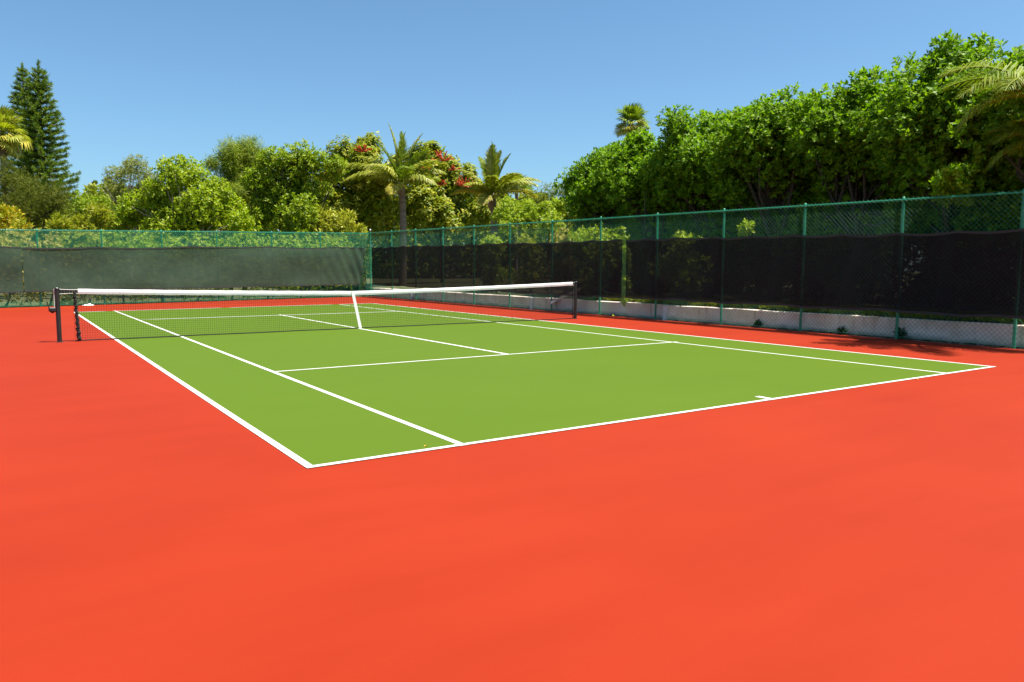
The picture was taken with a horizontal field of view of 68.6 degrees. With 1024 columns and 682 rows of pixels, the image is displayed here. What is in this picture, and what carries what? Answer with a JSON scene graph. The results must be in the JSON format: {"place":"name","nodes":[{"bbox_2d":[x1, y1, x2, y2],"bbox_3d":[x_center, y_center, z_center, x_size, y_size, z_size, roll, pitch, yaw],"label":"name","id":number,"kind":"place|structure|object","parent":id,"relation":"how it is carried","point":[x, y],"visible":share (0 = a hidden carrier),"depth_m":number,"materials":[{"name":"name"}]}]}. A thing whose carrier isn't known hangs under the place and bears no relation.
{"place":"outdoors","nodes":[
{"label":"outdoors","id":0,"kind":"place"},
{"bbox_2d":[0,278,372,307],"bbox_3d":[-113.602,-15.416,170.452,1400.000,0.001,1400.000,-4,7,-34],"label":"ground","id":1,"kind":"structure","parent":0,"point":[95,302],"depth_m":36.01,"materials":[{"name":"soil"}]},
{"bbox_2d":[0,104,32,294],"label":"fan palm","id":2,"kind":"object","parent":1,"relation":"on","point":[9,121],"visible":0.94,"depth_m":38.89,"materials":[{"name":"green plant"}]},
{"bbox_2d":[0,201,35,297],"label":"croton shrub","id":3,"kind":"object","parent":1,"relation":"on","point":[7,219],"visible":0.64,"depth_m":34.97,"materials":[{"name":"yellow plant"}]},
{"bbox_2d":[7,63,55,246],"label":"norfolk pine","id":4,"kind":"object","parent":1,"relation":"on","point":[16,94],"visible":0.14,"depth_m":52.86,"materials":[{"name":"green plant"}]},
{"bbox_2d":[0,154,79,260],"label":"olive conifer","id":5,"kind":"object","parent":1,"relation":"on","point":[55,199],"visible":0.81,"depth_m":37.12,"materials":[{"name":"green plant"}]},
{"bbox_2d":[11,59,80,246],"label":"norfolk pine","id":6,"kind":"object","parent":1,"relation":"on","point":[37,87],"visible":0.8,"depth_m":51.03,"materials":[{"name":"green plant"}]},
{"bbox_2d":[44,200,115,297],"bbox_3d":[-20.478,-4.377,35.843,3.238,4.682,2.214,-1,6,-15],"label":"croton shrub","id":7,"kind":"object","parent":1,"relation":"on","point":[100,215],"visible":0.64,"depth_m":35.28,"materials":[{"name":"green plant"}]},
{"bbox_2d":[39,189,128,233],"bbox_3d":[-22.967,-5.265,40.179,4.545,5.579,3.152,0,6,0],"label":"green bush","id":8,"kind":"object","parent":1,"relation":"on","point":[82,202],"visible":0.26,"depth_m":39.44,"materials":[{"name":"green plant"}]},
{"bbox_2d":[100,153,156,247],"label":"grey tree","id":9,"kind":"object","parent":1,"relation":"on","point":[115,185],"visible":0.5,"depth_m":41.88,"materials":[{"name":"green plant"}]},
{"bbox_2d":[103,154,262,296],"bbox_3d":[-16.381,-5.848,37.835,8.149,7.271,3.600,1,6,8],"label":"bright tree","id":10,"kind":"object","parent":1,"relation":"on","point":[160,205],"visible":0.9,"depth_m":37.17,"materials":[{"name":"green plant"}]},
{"bbox_2d":[0,228,369,306],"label":"chain link fence","id":11,"kind":"object","parent":1,"relation":"on","point":[134,237],"visible":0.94,"depth_m":31.36,"materials":[{"name":"green metal"}]},
{"bbox_2d":[0,246,23,292],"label":"windscreen","id":12,"kind":"object","parent":11,"relation":"attached to","point":[11,277],"visible":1,"depth_m":27.17,"materials":[{"name":"green fabric"}]},
{"bbox_2d":[22,246,364,291],"bbox_3d":[-12.756,-3.317,33.260,0.128,1.993,15.520,5,7,41],"label":"windscreen","id":13,"kind":"object","parent":11,"relation":"attached to","point":[182,267],"visible":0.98,"depth_m":32.06,"materials":[{"name":"green fabric"}]},
{"bbox_2d":[202,133,273,290],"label":"feathery tree","id":14,"kind":"object","parent":1,"relation":"on","point":[234,159],"visible":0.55,"depth_m":41.73,"materials":[{"name":"green plant"}]},
{"bbox_2d":[239,138,348,290],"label":"rounded tree","id":15,"kind":"object","parent":1,"relation":"on","point":[283,197],"visible":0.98,"depth_m":40.25,"materials":[{"name":"green plant"}]},
{"bbox_2d":[300,202,367,290],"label":"croton shrub","id":16,"kind":"object","parent":1,"relation":"on","point":[329,224],"visible":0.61,"depth_m":40.05,"materials":[{"name":"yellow plant"}]},
{"bbox_2d":[315,131,398,290],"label":"umbrella tree","id":17,"kind":"object","parent":1,"relation":"on","point":[367,200],"visible":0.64,"depth_m":43.58,"materials":[{"name":"green plant"}]},
{"bbox_2d":[359,226,368,296],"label":"vine","id":18,"kind":"object","parent":1,"relation":"on","point":[364,270],"visible":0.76,"depth_m":39.39,"materials":[{"name":"green plant"}]},
{"bbox_2d":[341,123,446,245],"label":"coconut palm","id":19,"kind":"object","parent":1,"relation":"on","point":[401,176],"visible":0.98,"depth_m":42.07,"materials":[{"name":"green plant"}]},
{"bbox_2d":[383,139,500,245],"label":"umbrella tree","id":20,"kind":"object","parent":1,"relation":"on","point":[434,206],"visible":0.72,"depth_m":45.27,"materials":[{"name":"green plant"}]},
{"bbox_2d":[450,143,541,240],"bbox_3d":[-0.555,-5.555,34.563,4.312,7.423,2.734,-1,6,-15],"label":"coconut palm","id":21,"kind":"object","parent":1,"relation":"on","point":[492,187],"visible":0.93,"depth_m":34.68,"materials":[{"name":"green plant"}]},
{"bbox_2d":[490,196,537,242],"bbox_3d":[0.137,-4.041,33.094,2.133,4.703,1.925,-4,7,-34],"label":"rounded shrub","id":22,"kind":"object","parent":1,"relation":"on","point":[502,214],"visible":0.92,"depth_m":32.71,"materials":[{"name":"green plant"}]},
{"bbox_2d":[509,172,532,242],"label":"fan palm","id":23,"kind":"object","parent":1,"relation":"on","point":[516,196],"visible":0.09,"depth_m":46.92,"materials":[{"name":"green plant"}]},
{"bbox_2d":[522,181,568,242],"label":"distant tree","id":24,"kind":"object","parent":1,"relation":"on","point":[544,194],"visible":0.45,"depth_m":57.60,"materials":[{"name":"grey plant"}]},
{"bbox_2d":[531,196,566,242],"bbox_3d":[1.635,-3.912,32.013,1.690,4.657,2.030,1,6,7],"label":"rounded shrub","id":25,"kind":"object","parent":1,"relation":"on","point":[542,209],"visible":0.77,"depth_m":31.76,"materials":[{"name":"green plant"}]},
{"bbox_2d":[613,102,650,137],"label":"fan palm","id":26,"kind":"object","parent":1,"relation":"on","point":[631,114],"visible":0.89,"depth_m":59.42,"materials":[{"name":"green plant"}]},
{"bbox_2d":[369,189,1023,348],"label":"chain link fence","id":27,"kind":"object","parent":1,"relation":"on","point":[902,228],"visible":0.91,"depth_m":19.56,"materials":[{"name":"green metal"}]},
{"bbox_2d":[372,239,621,297],"bbox_3d":[-1.939,-3.088,31.260,0.029,1.999,19.126,-4,7,-34],"label":"windscreen","id":28,"kind":"object","parent":27,"relation":"attached to","point":[592,268],"visible":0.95,"depth_m":28.58,"materials":[{"name":"black fabric"}]},
{"bbox_2d":[625,237,720,302],"bbox_3d":[4.559,-2.074,21.704,0.033,1.825,3.712,-4,7,-34],"label":"windscreen","id":29,"kind":"object","parent":27,"relation":"attached to","point":[680,268],"visible":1,"depth_m":21.55,"materials":[{"name":"black fabric"}]},
{"bbox_2d":[719,228,1023,318],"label":"windscreen","id":30,"kind":"object","parent":27,"relation":"attached to","point":[966,273],"visible":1,"depth_m":16.43,"materials":[{"name":"black fabric"}]},
{"bbox_2d":[373,288,1023,349],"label":"retaining wall","id":31,"kind":"structure","parent":1,"relation":"on","point":[884,329],"depth_m":18.88,"materials":[{"name":"concrete"}]},
{"bbox_2d":[386,297,1023,348],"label":"leaf litter","id":32,"kind":"object","parent":1,"relation":"on","point":[804,330],"visible":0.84,"depth_m":17.66,"materials":[{"name":"brown plant"}]},
{"bbox_2d":[745,320,761,326],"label":"weed","id":33,"kind":"object","parent":1,"relation":"on","point":[757,324],"visible":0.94,"depth_m":19.52,"materials":[{"name":"green plant"}]},
{"bbox_2d":[828,324,847,334],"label":"weed","id":34,"kind":"object","parent":1,"relation":"on","point":[841,329],"visible":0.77,"depth_m":17.56,"materials":[{"name":"green plant"}]},
{"bbox_2d":[893,327,909,337],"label":"weed","id":35,"kind":"object","parent":1,"relation":"on","point":[901,333],"visible":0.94,"depth_m":16.40,"materials":[{"name":"green plant"}]},
{"bbox_2d":[0,296,1023,681],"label":"red court surround","id":36,"kind":"object","parent":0,"point":[156,524],"visible":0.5,"depth_m":4.22,"materials":[{"name":"paint"}]},
{"bbox_2d":[46,287,63,342],"bbox_3d":[-9.086,-0.493,14.924,0.270,1.143,0.150,-4,7,-34],"label":"net post","id":37,"kind":"object","parent":36,"relation":"on","point":[56,308],"visible":0.95,"depth_m":14.92,"materials":[{"name":"metal"}]},
{"bbox_2d":[573,281,576,318],"bbox_3d":[1.905,-1.202,22.536,0.150,1.174,0.150,-4,7,-34],"label":"net post","id":38,"kind":"object","parent":36,"relation":"on","point":[575,300],"visible":0.88,"depth_m":22.50,"materials":[{"name":"black metal"}]},
{"bbox_2d":[59,282,574,340],"bbox_3d":[-3.543,-0.870,18.747,13.288,1.108,0.094,-4,7,-35],"label":"tennis net","id":39,"kind":"object","parent":38,"relation":"attached to","point":[236,297],"visible":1,"depth_m":17.51,"materials":[{"name":"black fabric"}]},
{"bbox_2d":[0,0,1023,247],"label":"sky","id":40,"kind":"structure","parent":0,"point":[543,82],"materials":[{"name":"blue"}]},
{"bbox_2d":[78,303,991,468],"bbox_3d":[-3.729,-0.320,18.741,11.126,0.001,24.333,-4,7,-34],"label":"green court","id":41,"kind":"object","parent":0,"point":[473,398],"visible":1,"depth_m":10.96,"materials":[{"name":"paint"}]},
{"bbox_2d":[74,312,312,467],"bbox_3d":[-7.990,-0.001,15.247,0.066,0.001,23.236,-3,7,-34],"label":"court line","id":42,"kind":"object","parent":41,"relation":"on","point":[291,454],"visible":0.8,"depth_m":7.79,"materials":[{"name":"white paint"}]},
{"bbox_2d":[93,303,364,311],"bbox_3d":[-10.192,-1.277,28.315,11.107,0.001,0.085,-4,7,-39],"label":"court line","id":43,"kind":"object","parent":41,"relation":"on","point":[227,307],"visible":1,"depth_m":27.64,"materials":[{"name":"white paint"}]},
{"bbox_2d":[141,311,395,319],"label":"court line","id":44,"kind":"object","parent":41,"relation":"on","point":[270,315],"visible":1,"depth_m":24.01,"materials":[{"name":"white paint"}]},
{"bbox_2d":[117,311,462,445],"bbox_3d":[-7.029,-0.079,16.084,0.064,0.001,23.564,-4,7,-34],"label":"court line","id":45,"kind":"object","parent":41,"relation":"on","point":[396,419],"visible":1,"depth_m":8.78,"materials":[{"name":"white paint"}]},
{"bbox_2d":[283,315,506,353],"bbox_3d":[-3.737,-0.304,18.536,0.075,0.001,13.065,-4,7,-34],"label":"court line","id":46,"kind":"object","parent":41,"relation":"on","point":[407,336],"visible":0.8,"depth_m":16.24,"materials":[{"name":"white paint"}]},
{"bbox_2d":[272,342,669,371],"bbox_3d":[-0.016,0.229,13.178,8.353,0.001,0.060,-4,7,-34],"label":"court line","id":47,"kind":"object","parent":41,"relation":"on","point":[461,357],"visible":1,"depth_m":12.50,"materials":[{"name":"white paint"}]},
{"bbox_2d":[339,304,943,372],"bbox_3d":[-0.340,-0.510,20.816,0.072,0.001,23.950,-4,7,-34],"label":"court line","id":48,"kind":"object","parent":41,"relation":"on","point":[694,344],"visible":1,"depth_m":14.44,"materials":[{"name":"white paint"}]},
{"bbox_2d":[305,366,995,467],"bbox_3d":[3.002,0.674,8.710,10.980,0.001,0.060,-3,7,-34],"label":"court line","id":49,"kind":"object","parent":41,"relation":"on","point":[338,462],"visible":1,"depth_m":7.21,"materials":[{"name":"white paint"}]},
{"bbox_2d":[373,303,985,365],"bbox_3d":[0.789,-0.600,21.785,0.070,0.001,24.334,-3,7,-34],"label":"court line","id":50,"kind":"object","parent":41,"relation":"on","point":[728,339],"visible":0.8,"depth_m":15.65,"materials":[{"name":"white paint"}]},
{"bbox_2d":[328,277,1023,324],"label":"bank","id":51,"kind":"structure","parent":0,"point":[772,309],"depth_m":22.31,"materials":[{"name":"grey concrete"}]},
{"bbox_2d":[0,177,579,276],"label":"distant treeline","id":52,"kind":"object","parent":51,"relation":"on","point":[92,188],"visible":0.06,"depth_m":62.89,"materials":[{"name":"green plant"}]},
{"bbox_2d":[479,232,505,292],"bbox_3d":[-0.641,-3.303,31.892,2.246,2.644,1.295,5,8,43],"label":"bush","id":53,"kind":"object","parent":51,"relation":"on","point":[492,240],"visible":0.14,"depth_m":31.73,"materials":[{"name":"green plant"}]},
{"bbox_2d":[514,233,536,295],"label":"bush","id":54,"kind":"object","parent":51,"relation":"on","point":[531,239],"visible":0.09,"depth_m":29.70,"materials":[{"name":"green plant"}]},
{"bbox_2d":[549,226,572,242],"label":"bush","id":55,"kind":"object","parent":51,"relation":"on","point":[562,238],"visible":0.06,"depth_m":27.48,"materials":[{"name":"green plant"}]},
{"bbox_2d":[552,143,642,254],"bbox_3d":[3.685,-4.777,29.656,3.738,5.998,3.752,-4,7,-34],"label":"glossy leaved tree","id":56,"kind":"object","parent":51,"relation":"on","point":[581,189],"visible":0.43,"depth_m":28.97,"materials":[{"name":"green plant"}]},
{"bbox_2d":[567,223,629,249],"bbox_3d":[2.852,-2.720,25.652,1.374,2.694,2.660,-4,7,-34],"label":"bush","id":57,"kind":"object","parent":51,"relation":"on","point":[582,237],"visible":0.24,"depth_m":25.61,"materials":[{"name":"green plant"}]},
{"bbox_2d":[573,211,632,291],"bbox_3d":[5.002,-4.701,33.085,3.976,5.442,6.158,-4,7,-34],"label":"shade shrub","id":58,"kind":"object","parent":51,"relation":"on","point":[575,225],"depth_m":33.97,"materials":[{"name":"green plant"}]},
{"bbox_2d":[620,242,636,306],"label":"vine","id":59,"kind":"object","parent":51,"relation":"on","point":[623,280],"visible":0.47,"depth_m":23.65,"materials":[{"name":"green plant"}]},
{"bbox_2d":[592,124,699,245],"bbox_3d":[5.197,-4.715,27.467,4.306,6.324,4.604,2,6,14],"label":"glossy leaved tree","id":60,"kind":"object","parent":51,"relation":"on","point":[626,179],"visible":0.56,"depth_m":26.71,"materials":[{"name":"green plant"}]},
{"bbox_2d":[671,229,702,305],"bbox_3d":[5.008,-2.185,22.391,1.328,2.281,2.341,-4,7,-34],"label":"bush","id":61,"kind":"object","parent":51,"relation":"on","point":[681,236],"visible":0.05,"depth_m":22.16,"materials":[{"name":"green plant"}]},
{"bbox_2d":[645,104,763,237],"bbox_3d":[6.728,-4.690,25.458,4.496,6.618,4.564,-4,7,-34],"label":"glossy leaved tree","id":62,"kind":"object","parent":51,"relation":"on","point":[681,163],"visible":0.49,"depth_m":24.57,"materials":[{"name":"green plant"}]},
{"bbox_2d":[737,218,754,308],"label":"sprig","id":63,"kind":"object","parent":51,"relation":"on","point":[744,226],"visible":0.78,"depth_m":20.11,"materials":[{"name":"green plant"}]},
{"bbox_2d":[702,81,848,237],"bbox_3d":[8.192,-4.431,23.140,4.465,6.614,4.789,2,6,19],"label":"glossy leaved tree","id":64,"kind":"object","parent":51,"relation":"on","point":[771,168],"visible":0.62,"depth_m":22.31,"materials":[{"name":"green plant"}]},
{"bbox_2d":[580,297,1023,324],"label":"ground cover","id":65,"kind":"object","parent":51,"relation":"on","point":[863,312],"visible":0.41,"depth_m":18.92,"materials":[{"name":"green plant"}]},
{"bbox_2d":[777,65,935,235],"bbox_3d":[9.694,-4.164,21.110,4.449,6.468,4.540,2,6,16],"label":"glossy leaved tree","id":66,"kind":"object","parent":51,"relation":"on","point":[824,130],"visible":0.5,"depth_m":20.37,"materials":[{"name":"green plant"}]},
{"bbox_2d":[843,28,1023,233],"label":"glossy leaved tree","id":67,"kind":"object","parent":51,"relation":"on","point":[914,145],"visible":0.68,"depth_m":17.53,"materials":[{"name":"green plant"}]},
{"bbox_2d":[936,57,1023,133],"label":"queen palm","id":68,"kind":"object","parent":51,"relation":"on","point":[1009,78],"visible":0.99,"depth_m":14.36,"materials":[{"name":"green plant"}]},
{"bbox_2d":[947,44,1023,230],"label":"glossy leaved tree","id":69,"kind":"object","parent":51,"relation":"on","point":[1014,165],"visible":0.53,"depth_m":16.49,"materials":[{"name":"green plant"}]},
{"bbox_2d":[985,118,1023,172],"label":"queen palm","id":70,"kind":"object","parent":51,"relation":"on","point":[1019,132],"visible":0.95,"depth_m":14.96,"materials":[{"name":"green plant"}]}
]}

